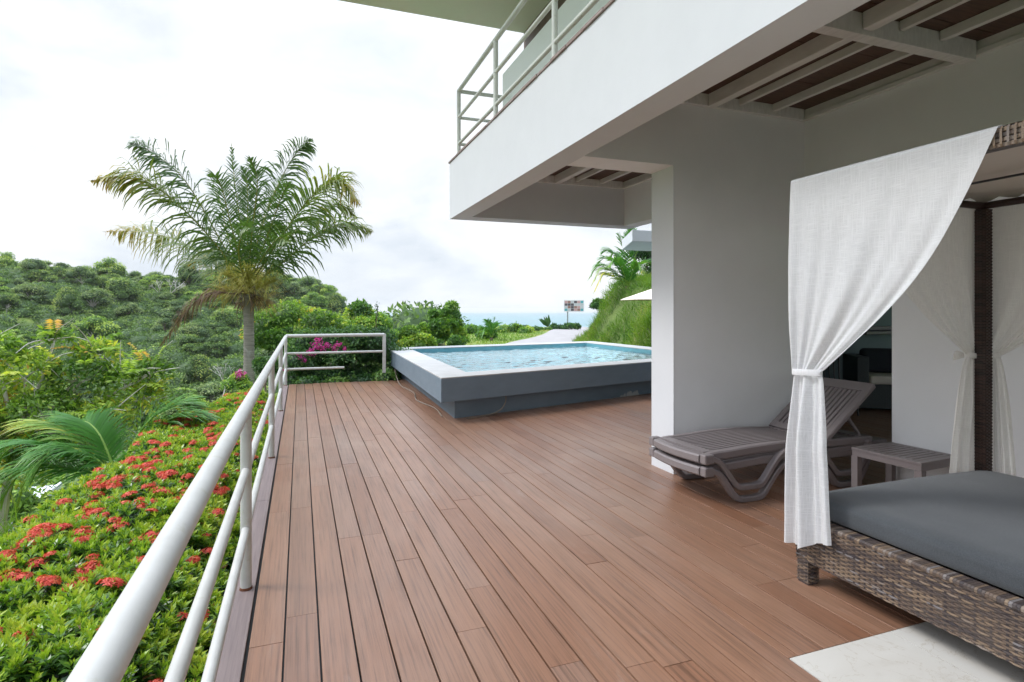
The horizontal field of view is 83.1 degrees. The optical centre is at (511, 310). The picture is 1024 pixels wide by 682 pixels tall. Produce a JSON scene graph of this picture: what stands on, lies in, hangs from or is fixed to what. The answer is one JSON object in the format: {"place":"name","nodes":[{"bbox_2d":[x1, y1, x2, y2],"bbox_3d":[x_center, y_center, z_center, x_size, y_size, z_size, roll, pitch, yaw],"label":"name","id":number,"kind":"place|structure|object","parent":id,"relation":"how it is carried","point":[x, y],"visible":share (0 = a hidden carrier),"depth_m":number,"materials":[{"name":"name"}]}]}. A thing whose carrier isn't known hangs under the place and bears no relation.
{"place":"outdoors","nodes":[
{"label":"outdoors","id":0,"kind":"place"},
{"bbox_2d":[0,281,587,443],"bbox_3d":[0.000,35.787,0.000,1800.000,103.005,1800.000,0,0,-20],"label":"ground","id":1,"kind":"structure","parent":0,"point":[29,321],"depth_m":154.29,"materials":[{"name":"green plant"}]},
{"bbox_2d":[0,251,19,267],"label":"forest tree","id":2,"kind":"object","parent":1,"relation":"on","point":[7,258],"visible":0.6,"depth_m":217.20,"materials":[{"name":"green plant"}]},
{"bbox_2d":[0,292,21,311],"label":"forest tree","id":3,"kind":"object","parent":1,"relation":"on","point":[8,300],"visible":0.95,"depth_m":164.98,"materials":[{"name":"green plant"}]},
{"bbox_2d":[9,277,29,284],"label":"forest tree","id":4,"kind":"object","parent":1,"relation":"on","point":[20,280],"visible":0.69,"depth_m":182.63,"materials":[{"name":"green plant"}]},
{"bbox_2d":[1,328,42,339],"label":"forest tree","id":5,"kind":"object","parent":1,"relation":"on","point":[26,335],"visible":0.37,"depth_m":147.63,"materials":[{"name":"green plant"}]},
{"bbox_2d":[0,483,52,537],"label":"wild grass","id":6,"kind":"structure","parent":1,"relation":"on","point":[8,525],"depth_m":5.13,"materials":[{"name":"green plant"}]},
{"bbox_2d":[0,479,59,532],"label":"forest tree","id":7,"kind":"object","parent":1,"relation":"on","point":[32,503],"visible":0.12,"depth_m":16.69,"materials":[{"name":"green plant"}]},
{"bbox_2d":[11,283,51,300],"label":"forest tree","id":8,"kind":"object","parent":1,"relation":"on","point":[32,289],"visible":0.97,"depth_m":173.41,"materials":[{"name":"green plant"}]},
{"bbox_2d":[12,258,50,272],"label":"forest tree","id":9,"kind":"object","parent":1,"relation":"on","point":[30,264],"visible":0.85,"depth_m":200.52,"materials":[{"name":"green plant"}]},
{"bbox_2d":[8,482,62,530],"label":"house","id":10,"kind":"structure","parent":1,"relation":"on","point":[56,485],"depth_m":23.22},
{"bbox_2d":[20,269,57,282],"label":"forest tree","id":11,"kind":"object","parent":1,"relation":"on","point":[33,274],"visible":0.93,"depth_m":191.11,"materials":[{"name":"green plant"}]},
{"bbox_2d":[36,316,75,329],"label":"forest tree","id":12,"kind":"object","parent":1,"relation":"on","point":[53,318],"visible":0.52,"depth_m":159.04,"materials":[{"name":"green plant"}]},
{"bbox_2d":[45,268,73,278],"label":"forest tree","id":13,"kind":"object","parent":1,"relation":"on","point":[59,272],"visible":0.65,"depth_m":201.35,"materials":[{"name":"green plant"}]},
{"bbox_2d":[53,262,72,269],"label":"forest tree","id":14,"kind":"object","parent":1,"relation":"on","point":[63,265],"visible":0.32,"depth_m":234.22,"materials":[{"name":"green plant"}]},
{"bbox_2d":[47,472,79,488],"bbox_3d":[-25.064,12.157,32.792,5.455,6.238,4.508,0,0,-33],"label":"forest tree","id":15,"kind":"object","parent":1,"relation":"on","point":[56,480],"visible":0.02,"depth_m":32.36,"materials":[{"name":"green plant"}]},
{"bbox_2d":[52,286,85,314],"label":"forest tree","id":16,"kind":"object","parent":1,"relation":"on","point":[65,303],"visible":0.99,"depth_m":169.54,"materials":[{"name":"green plant"}]},
{"bbox_2d":[49,383,97,399],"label":"forest tree","id":17,"kind":"object","parent":1,"relation":"on","point":[81,389],"visible":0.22,"depth_m":118.58,"materials":[{"name":"green plant"}]},
{"bbox_2d":[62,266,98,284],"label":"forest tree","id":18,"kind":"object","parent":1,"relation":"on","point":[86,274],"visible":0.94,"depth_m":198.96,"materials":[{"name":"green plant"}]},
{"bbox_2d":[54,461,116,490],"bbox_3d":[-15.133,7.729,21.082,3.404,4.428,4.128,0,0,-5],"label":"forest tree","id":19,"kind":"object","parent":1,"relation":"on","point":[64,486],"visible":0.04,"depth_m":20.15,"materials":[{"name":"green plant"}]},
{"bbox_2d":[79,309,106,316],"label":"forest tree","id":20,"kind":"object","parent":1,"relation":"on","point":[96,312],"visible":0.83,"depth_m":174.34,"materials":[{"name":"green plant"}]},
{"bbox_2d":[64,314,124,340],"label":"forest tree","id":21,"kind":"object","parent":1,"relation":"on","point":[91,325],"visible":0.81,"depth_m":156.50,"materials":[{"name":"green plant"}]},
{"bbox_2d":[75,287,113,306],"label":"forest tree","id":22,"kind":"object","parent":1,"relation":"on","point":[98,294],"visible":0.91,"depth_m":179.82,"materials":[{"name":"green plant"}]},
{"bbox_2d":[0,319,196,532],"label":"leafy tree","id":23,"kind":"object","parent":1,"relation":"on","point":[17,407],"visible":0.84,"depth_m":7.87,"materials":[{"name":"green plant"}]},
{"bbox_2d":[95,275,109,289],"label":"forest tree","id":24,"kind":"object","parent":1,"relation":"on","point":[101,280],"visible":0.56,"depth_m":200.55,"materials":[{"name":"green plant"}]},
{"bbox_2d":[89,267,122,278],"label":"forest tree","id":25,"kind":"object","parent":1,"relation":"on","point":[100,271],"visible":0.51,"depth_m":208.08,"materials":[{"name":"green plant"}]},
{"bbox_2d":[93,256,127,276],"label":"forest tree","id":26,"kind":"object","parent":1,"relation":"on","point":[108,263],"visible":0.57,"depth_m":235.04,"materials":[{"name":"green plant"}]},
{"bbox_2d":[0,390,223,509],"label":"palm tree","id":27,"kind":"object","parent":1,"relation":"on","point":[96,428],"visible":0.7,"depth_m":7.00,"materials":[{"name":"green plant"}]},
{"bbox_2d":[104,277,144,299],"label":"forest tree","id":28,"kind":"object","parent":1,"relation":"on","point":[122,288],"visible":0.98,"depth_m":190.38,"materials":[{"name":"green plant"}]},
{"bbox_2d":[114,302,144,314],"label":"forest tree","id":29,"kind":"object","parent":1,"relation":"on","point":[126,307],"visible":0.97,"depth_m":180.40,"materials":[{"name":"green plant"}]},
{"bbox_2d":[0,387,276,681],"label":"flowering hedge","id":30,"kind":"object","parent":1,"relation":"on","point":[72,557],"visible":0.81,"depth_m":3.42,"materials":[{"name":"green plant"}]},
{"bbox_2d":[119,398,170,421],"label":"forest tree","id":31,"kind":"object","parent":1,"relation":"on","point":[144,417],"visible":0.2,"depth_m":108.89,"materials":[{"name":"green plant"}]},
{"bbox_2d":[139,277,157,290],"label":"forest tree","id":32,"kind":"object","parent":1,"relation":"on","point":[145,281],"visible":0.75,"depth_m":214.72,"materials":[{"name":"green plant"}]},
{"bbox_2d":[146,274,170,281],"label":"forest tree","id":33,"kind":"object","parent":1,"relation":"on","point":[157,277],"visible":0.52,"depth_m":236.16,"materials":[{"name":"green plant"}]},
{"bbox_2d":[149,300,171,307],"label":"forest tree","id":34,"kind":"object","parent":1,"relation":"on","point":[162,302],"visible":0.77,"depth_m":191.65,"materials":[{"name":"green plant"}]},
{"bbox_2d":[153,291,174,302],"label":"forest tree","id":35,"kind":"object","parent":1,"relation":"on","point":[163,295],"visible":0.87,"depth_m":199.24,"materials":[{"name":"green plant"}]},
{"bbox_2d":[152,318,177,330],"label":"forest tree","id":36,"kind":"object","parent":1,"relation":"on","point":[161,324],"visible":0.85,"depth_m":171.49,"materials":[{"name":"green plant"}]},
{"bbox_2d":[149,278,185,292],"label":"bare tree","id":37,"kind":"object","parent":1,"relation":"on","point":[170,285],"visible":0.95,"depth_m":202.91,"materials":[{"name":"grey plant"}]},
{"bbox_2d":[157,278,180,284],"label":"forest tree","id":38,"kind":"object","parent":1,"relation":"on","point":[171,280],"visible":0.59,"depth_m":228.40,"materials":[{"name":"green plant"}]},
{"bbox_2d":[158,282,185,291],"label":"forest tree","id":39,"kind":"object","parent":1,"relation":"on","point":[164,285],"visible":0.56,"depth_m":213.06,"materials":[{"name":"green plant"}]},
{"bbox_2d":[161,286,187,296],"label":"forest tree","id":40,"kind":"object","parent":1,"relation":"on","point":[177,292],"visible":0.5,"depth_m":207.10,"materials":[{"name":"green plant"}]},
{"bbox_2d":[156,405,197,418],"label":"forest tree","id":41,"kind":"object","parent":1,"relation":"on","point":[172,409],"visible":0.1,"depth_m":103.86,"materials":[{"name":"green plant"}]},
{"bbox_2d":[155,300,199,317],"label":"forest tree","id":42,"kind":"object","parent":1,"relation":"on","point":[176,304],"visible":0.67,"depth_m":183.61,"materials":[{"name":"green plant"}]},
{"bbox_2d":[170,333,199,351],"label":"forest tree","id":43,"kind":"object","parent":1,"relation":"on","point":[186,338],"visible":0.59,"depth_m":152.99,"materials":[{"name":"green plant"}]},
{"bbox_2d":[176,261,204,284],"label":"forest tree","id":44,"kind":"object","parent":1,"relation":"on","point":[195,273],"visible":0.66,"depth_m":234.38,"materials":[{"name":"green plant"}]},
{"bbox_2d":[176,322,212,337],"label":"forest tree","id":45,"kind":"object","parent":1,"relation":"on","point":[199,329],"visible":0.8,"depth_m":160.31,"materials":[{"name":"green plant"}]},
{"bbox_2d":[180,290,213,299],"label":"forest tree","id":46,"kind":"object","parent":1,"relation":"on","point":[191,295],"visible":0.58,"depth_m":205.41,"materials":[{"name":"green plant"}]},
{"bbox_2d":[180,354,214,383],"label":"forest tree","id":47,"kind":"object","parent":1,"relation":"on","point":[199,366],"visible":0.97,"depth_m":131.09,"materials":[{"name":"green plant"}]},
{"bbox_2d":[193,283,213,289],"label":"forest tree","id":48,"kind":"object","parent":1,"relation":"on","point":[197,285],"visible":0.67,"depth_m":225.43,"materials":[{"name":"green plant"}]},
{"bbox_2d":[182,335,232,354],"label":"forest tree","id":49,"kind":"object","parent":1,"relation":"on","point":[216,342],"visible":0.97,"depth_m":150.47,"materials":[{"name":"green plant"}]},
{"bbox_2d":[189,380,234,402],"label":"forest tree","id":50,"kind":"object","parent":1,"relation":"on","point":[210,389],"visible":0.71,"depth_m":121.35,"materials":[{"name":"green plant"}]},
{"bbox_2d":[202,298,228,310],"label":"forest tree","id":51,"kind":"object","parent":1,"relation":"on","point":[219,303],"visible":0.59,"depth_m":201.29,"materials":[{"name":"green plant"}]},
{"bbox_2d":[205,323,230,332],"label":"forest tree","id":52,"kind":"object","parent":1,"relation":"on","point":[219,327],"visible":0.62,"depth_m":170.70,"materials":[{"name":"green plant"}]},
{"bbox_2d":[208,364,242,396],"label":"bare tree","id":53,"kind":"object","parent":1,"relation":"on","point":[222,373],"visible":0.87,"depth_m":94.36,"materials":[{"name":"grey plant"}]},
{"bbox_2d":[213,308,239,326],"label":"forest tree","id":54,"kind":"object","parent":1,"relation":"on","point":[226,317],"visible":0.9,"depth_m":175.79,"materials":[{"name":"green plant"}]},
{"bbox_2d":[90,133,373,383],"bbox_3d":[-7.932,-0.604,16.019,7.581,8.788,7.956,0,0,-20],"label":"palm tree","id":55,"kind":"object","parent":1,"relation":"on","point":[241,276],"visible":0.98,"depth_m":15.33,"materials":[{"name":"green plant"}]},
{"bbox_2d":[0,265,468,487],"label":"forest undergrowth","id":56,"kind":"object","parent":1,"relation":"on","point":[143,335],"visible":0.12,"depth_m":159.99,"materials":[{"name":"green plant"}]},
{"bbox_2d":[219,369,252,391],"bbox_3d":[-5.958,1.658,12.593,0.724,0.841,0.809,0,0,-20],"label":"bougainvillea","id":57,"kind":"object","parent":1,"relation":"on","point":[237,380],"visible":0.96,"depth_m":12.40,"materials":[{"name":"green plant"}]},
{"bbox_2d":[251,357,278,391],"bbox_3d":[-6.348,1.819,15.016,0.775,1.287,0.705,0,0,-44],"label":"shrub","id":58,"kind":"object","parent":1,"relation":"on","point":[259,364],"visible":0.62,"depth_m":14.83,"materials":[{"name":"green plant"}]},
{"bbox_2d":[262,271,288,294],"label":"forest tree","id":59,"kind":"object","parent":1,"relation":"on","point":[281,288],"visible":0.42,"depth_m":236.74,"materials":[{"name":"green plant"}]},
{"bbox_2d":[254,324,317,352],"bbox_3d":[-6.599,1.589,17.026,1.860,2.424,1.655,0,0,22],"label":"shrub","id":60,"kind":"object","parent":1,"relation":"on","point":[269,340],"visible":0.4,"depth_m":16.58,"materials":[{"name":"green plant"}]},
{"bbox_2d":[238,299,344,338],"bbox_3d":[-9.020,3.535,24.079,4.468,8.043,3.405,0,0,-20],"label":"shrub","id":61,"kind":"object","parent":1,"relation":"on","point":[287,315],"visible":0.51,"depth_m":23.00,"materials":[{"name":"green plant"}]},
{"bbox_2d":[282,281,310,295],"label":"forest tree","id":62,"kind":"object","parent":1,"relation":"on","point":[296,285],"visible":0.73,"depth_m":244.51,"materials":[{"name":"green plant"}]},
{"bbox_2d":[296,276,317,291],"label":"forest tree","id":63,"kind":"object","parent":1,"relation":"on","point":[305,283],"visible":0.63,"depth_m":254.94,"materials":[{"name":"green plant"}]},
{"bbox_2d":[300,291,329,306],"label":"forest tree","id":64,"kind":"object","parent":1,"relation":"on","point":[319,300],"visible":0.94,"depth_m":229.78,"materials":[{"name":"green plant"}]},
{"bbox_2d":[320,285,333,294],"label":"forest tree","id":65,"kind":"object","parent":1,"relation":"on","point":[327,289],"visible":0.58,"depth_m":263.63,"materials":[{"name":"green plant"}]},
{"bbox_2d":[293,309,363,341],"bbox_3d":[-5.918,1.304,18.245,2.747,2.712,2.307,0,0,-20],"label":"shrub","id":66,"kind":"object","parent":1,"relation":"on","point":[315,320],"visible":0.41,"depth_m":17.71,"materials":[{"name":"green plant"}]},
{"bbox_2d":[327,292,346,313],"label":"forest tree","id":67,"kind":"object","parent":1,"relation":"on","point":[337,302],"visible":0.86,"depth_m":235.18,"materials":[{"name":"green plant"}]},
{"bbox_2d":[277,324,411,390],"bbox_3d":[-3.860,1.155,13.662,3.264,1.715,1.854,0,0,-20],"label":"bougainvillea","id":68,"kind":"object","parent":1,"relation":"on","point":[358,371],"visible":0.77,"depth_m":13.52,"materials":[{"name":"green plant"}]},
{"bbox_2d":[338,298,393,361],"bbox_3d":[-5.373,0.799,19.939,2.587,2.499,2.354,0,0,-20],"label":"shrub","id":69,"kind":"object","parent":1,"relation":"on","point":[359,312],"visible":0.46,"depth_m":19.72,"materials":[{"name":"green plant"}]},
{"bbox_2d":[391,325,437,347],"bbox_3d":[-3.436,1.215,20.014,1.605,1.486,1.532,0,0,20],"label":"shrub","id":70,"kind":"object","parent":1,"relation":"on","point":[408,336],"visible":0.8,"depth_m":19.77,"materials":[{"name":"green plant"}]},
{"bbox_2d":[416,300,471,345],"bbox_3d":[-2.629,0.760,21.965,1.987,2.410,1.903,0,0,-20],"label":"bushy tree","id":71,"kind":"object","parent":1,"relation":"on","point":[449,314],"visible":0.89,"depth_m":21.61,"materials":[{"name":"green plant"}]},
{"bbox_2d":[435,334,467,345],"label":"shrub","id":72,"kind":"object","parent":1,"relation":"on","point":[455,340],"visible":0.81,"depth_m":20.53,"materials":[{"name":"green plant"}]},
{"bbox_2d":[447,323,483,333],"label":"bush","id":73,"kind":"object","parent":1,"relation":"on","point":[472,328],"visible":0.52,"depth_m":43.46,"materials":[{"name":"green plant"}]},
{"bbox_2d":[475,326,497,338],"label":"bush","id":74,"kind":"object","parent":1,"relation":"on","point":[485,335],"visible":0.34,"depth_m":34.60,"materials":[{"name":"green plant"}]},
{"bbox_2d":[476,317,507,340],"bbox_3d":[-1.135,1.199,33.004,1.847,1.765,1.360,0,0,3],"label":"palm tree","id":75,"kind":"object","parent":1,"relation":"on","point":[491,327],"visible":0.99,"depth_m":32.89,"materials":[{"name":"green plant"}]},
{"bbox_2d":[443,329,549,344],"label":"lawn grass","id":76,"kind":"structure","parent":1,"relation":"on","point":[499,337],"depth_m":35.88,"materials":[{"name":"green plant"}]},
{"bbox_2d":[496,321,535,332],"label":"bush","id":77,"kind":"object","parent":1,"relation":"on","point":[516,327],"visible":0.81,"depth_m":47.99,"materials":[{"name":"green plant"}]},
{"bbox_2d":[539,315,550,326],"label":"broad leaf plant","id":78,"kind":"object","parent":1,"relation":"on","point":[546,321],"visible":1,"depth_m":45.90,"materials":[{"name":"green plant"}]},
{"bbox_2d":[548,322,567,328],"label":"bush","id":79,"kind":"object","parent":1,"relation":"on","point":[555,326],"visible":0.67,"depth_m":57.73,"materials":[{"name":"green plant"}]},
{"bbox_2d":[563,322,581,329],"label":"bush","id":80,"kind":"object","parent":1,"relation":"on","point":[575,325],"visible":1,"depth_m":55.63,"materials":[{"name":"green plant"}]},
{"bbox_2d":[564,300,583,321],"bbox_3d":[6.431,0.709,60.054,2.084,3.573,0.192,0,0,0],"label":"billboard","id":81,"kind":"object","parent":1,"relation":"on","point":[573,305],"visible":0.96,"depth_m":59.96,"materials":[{"name":"white metal"}]},
{"bbox_2d":[588,298,604,309],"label":"bush","id":82,"kind":"object","parent":1,"relation":"on","point":[594,304],"visible":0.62,"depth_m":35.67,"materials":[{"name":"green plant"}]},
{"bbox_2d":[622,230,651,250],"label":"pavilion","id":83,"kind":"structure","parent":1,"relation":"on","point":[638,240],"depth_m":13.29,"materials":[{"name":"white paint"}]},
{"bbox_2d":[0,0,651,311],"label":"sky","id":84,"kind":"structure","parent":0,"point":[374,89],"materials":[{"name":"white"}]},
{"bbox_2d":[375,312,599,326],"bbox_3d":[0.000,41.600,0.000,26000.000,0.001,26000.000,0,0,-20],"label":"sea","id":85,"kind":"structure","parent":0,"point":[582,319],"depth_m":3461.70,"materials":[{"name":"teal liquid"}]},
{"bbox_2d":[506,327,588,343],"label":"road","id":86,"kind":"structure","parent":0,"point":[560,335],"depth_m":39.07,"materials":[{"name":"concrete"}]},
{"bbox_2d":[215,380,927,681],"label":"deck","id":87,"kind":"structure","parent":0,"point":[400,533],"depth_m":3.71,"materials":[{"name":"brown wood"}]},
{"bbox_2d":[66,333,385,681],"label":"deck railing","id":88,"kind":"object","parent":87,"relation":"on","point":[108,653],"visible":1,"depth_m":1.84,"materials":[{"name":"metal"}]},
{"bbox_2d":[388,341,651,417],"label":"swimming pool","id":89,"kind":"structure","parent":87,"relation":"in","point":[459,381],"depth_m":10.26,"materials":[{"name":"tile"}]},
{"bbox_2d":[339,0,1023,480],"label":"villa","id":90,"kind":"object","parent":87,"relation":"on","point":[699,134],"visible":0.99,"depth_m":5.66,"materials":[{"name":"white paint"}]},
{"bbox_2d":[863,326,891,334],"bbox_3d":[7.027,0.350,10.470,2.000,0.140,0.265,0,0,-20],"label":"wall shelf","id":91,"kind":"object","parent":90,"relation":"attached to","point":[875,330],"depth_m":10.34,"materials":[{"name":"black paint"}]},
{"bbox_2d":[649,429,886,502],"bbox_3d":[2.410,1.412,5.401,2.213,0.382,0.780,0,0,-21],"label":"sun lounger","id":92,"kind":"object","parent":87,"relation":"on","point":[695,470],"visible":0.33,"depth_m":4.94,"materials":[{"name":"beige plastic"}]},
{"bbox_2d":[649,377,875,490],"bbox_3d":[2.341,1.093,5.369,2.070,0.813,0.780,0,0,-21],"label":"sun lounger","id":93,"kind":"object","parent":92,"relation":"on","point":[844,400],"visible":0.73,"depth_m":5.26,"materials":[{"name":"beige plastic"}]},
{"bbox_2d":[823,357,858,415],"bbox_3d":[5.058,1.116,9.037,0.466,0.972,0.498,0,0,0],"label":"dining chair","id":94,"kind":"object","parent":87,"relation":"on","point":[838,375],"visible":0.12,"depth_m":9.21,"materials":[{"name":"black paint"}]},
{"bbox_2d":[843,348,891,408],"bbox_3d":[6.642,1.080,9.358,2.100,0.960,0.810,0,0,15],"label":"sofa","id":95,"kind":"object","parent":87,"relation":"on","point":[870,365],"visible":0.3,"depth_m":9.27,"materials":[{"name":"black fabric"}]},
{"bbox_2d":[851,442,950,486],"bbox_3d":[3.314,1.395,4.878,0.520,0.410,0.580,0,0,-24],"label":"side table","id":96,"kind":"object","parent":87,"relation":"on","point":[920,462],"visible":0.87,"depth_m":4.85,"materials":[{"name":"beige plastic"}]},
{"bbox_2d":[790,622,1023,681],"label":"terrace tiles","id":97,"kind":"object","parent":87,"relation":"on","point":[925,652],"visible":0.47,"depth_m":2.63,"materials":[{"name":"beige stone"}]},
{"bbox_2d":[796,120,1023,668],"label":"daybed","id":98,"kind":"object","parent":87,"relation":"on","point":[989,617],"visible":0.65,"depth_m":2.96,"materials":[{"name":"brown wicker"}]},
{"bbox_2d":[784,125,1003,548],"bbox_3d":[1.846,0.296,2.945,0.191,2.158,1.110,0,0,-20],"label":"curtain","id":99,"kind":"object","parent":98,"relation":"hanging from","point":[865,238],"visible":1,"depth_m":3.12,"materials":[{"name":"white fabric"}]},
{"bbox_2d":[829,470,1023,596],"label":"mattress","id":100,"kind":"object","parent":98,"relation":"on","point":[970,523],"visible":0.91,"depth_m":3.02,"materials":[{"name":"grey fabric"}]},
{"bbox_2d":[905,207,976,472],"bbox_3d":[2.684,0.232,3.813,1.164,1.936,0.100,0,0,-20],"label":"curtain","id":101,"kind":"object","parent":98,"relation":"hanging from","point":[939,291],"visible":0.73,"depth_m":3.94,"materials":[{"name":"beige fabric"}]},
{"bbox_2d":[990,204,1023,475],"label":"curtain","id":102,"kind":"object","parent":98,"relation":"hanging from","point":[1008,279],"visible":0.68,"depth_m":3.88,"materials":[{"name":"beige fabric"}]},
{"bbox_2d":[571,271,651,346],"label":"hillside bank","id":103,"kind":"structure","parent":0,"point":[619,308],"depth_m":25.41,"materials":[{"name":"green plant"}]},
{"bbox_2d":[588,228,651,291],"bbox_3d":[5.154,-1.936,26.928,3.274,4.170,2.228,0,0,16],"label":"palm tree","id":104,"kind":"object","parent":103,"relation":"on","point":[628,274],"visible":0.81,"depth_m":26.88,"materials":[{"name":"green plant"}]},
{"bbox_2d":[621,289,651,300],"bbox_3d":[4.892,0.593,19.000,2.484,3.014,2.484,0,0,-20],"label":"parasol","id":105,"kind":"object","parent":103,"relation":"on","point":[645,295],"visible":0.27,"depth_m":18.54,"materials":[{"name":"fabric"}]},
{"bbox_2d":[630,250,651,274],"bbox_3d":[7.378,-1.496,30.966,2.204,5.212,2.103,0,0,24],"label":"tree","id":106,"kind":"object","parent":103,"relation":"on","point":[640,255],"visible":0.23,"depth_m":30.58,"materials":[{"name":"green plant"}]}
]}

